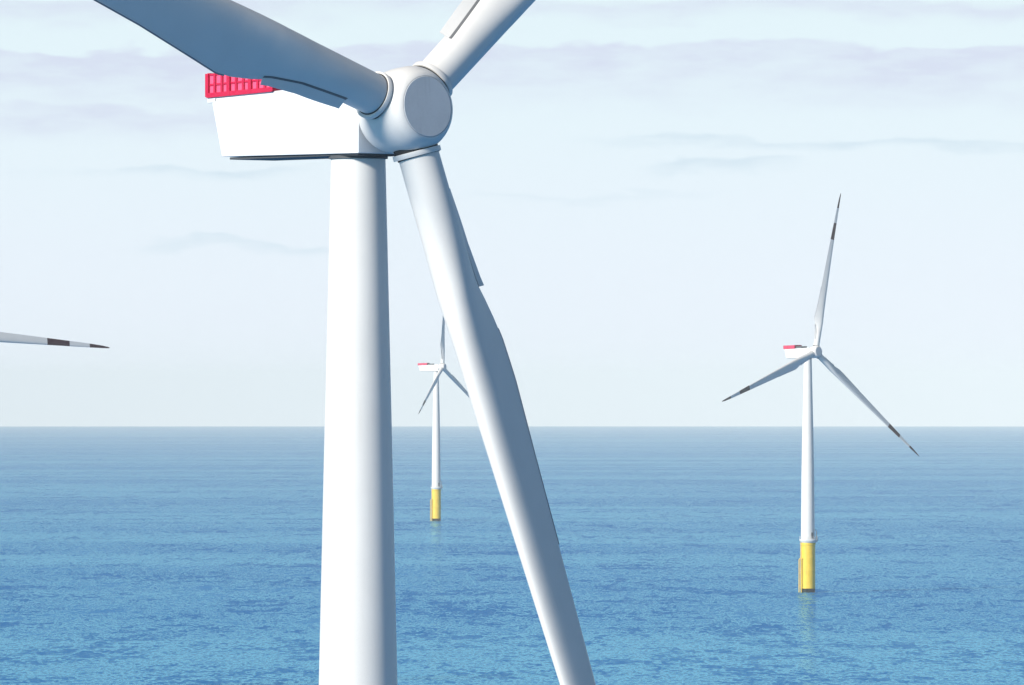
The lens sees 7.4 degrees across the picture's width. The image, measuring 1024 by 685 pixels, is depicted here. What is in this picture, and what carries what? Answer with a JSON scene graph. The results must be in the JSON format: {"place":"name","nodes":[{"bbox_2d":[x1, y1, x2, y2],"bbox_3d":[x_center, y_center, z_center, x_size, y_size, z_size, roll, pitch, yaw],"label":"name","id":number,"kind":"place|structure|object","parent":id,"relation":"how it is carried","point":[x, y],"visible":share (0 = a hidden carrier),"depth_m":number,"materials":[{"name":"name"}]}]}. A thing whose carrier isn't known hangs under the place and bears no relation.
{"place":"outdoors","nodes":[
{"label":"outdoors","id":0,"kind":"place"},
{"bbox_2d":[0,426,1023,684],"bbox_3d":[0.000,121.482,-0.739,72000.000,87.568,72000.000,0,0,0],"label":"sea","id":1,"kind":"structure","parent":0,"point":[160,554],"depth_m":3722.16,"materials":[{"name":"liquid"}]},
{"bbox_2d":[0,332,108,347],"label":"wind turbine","id":2,"kind":"object","parent":1,"relation":"in","point":[13,338],"visible":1,"depth_m":2023.15,"materials":[{"name":"paint"}]},
{"bbox_2d":[94,0,595,684],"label":"wind turbine","id":3,"kind":"object","parent":1,"relation":"in","point":[276,92],"visible":1,"depth_m":437.49,"materials":[{"name":"paint"}]},
{"bbox_2d":[418,317,468,520],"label":"wind turbine","id":4,"kind":"object","parent":1,"relation":"in","point":[435,500],"visible":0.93,"depth_m":4770.45,"materials":[{"name":"paint"}]},
{"bbox_2d":[722,194,918,591],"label":"wind turbine","id":5,"kind":"object","parent":1,"relation":"in","point":[804,355],"visible":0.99,"depth_m":3050.00,"materials":[{"name":"paint"}]},
{"bbox_2d":[0,0,1023,425],"label":"sky","id":6,"kind":"structure","parent":0,"point":[646,193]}
]}

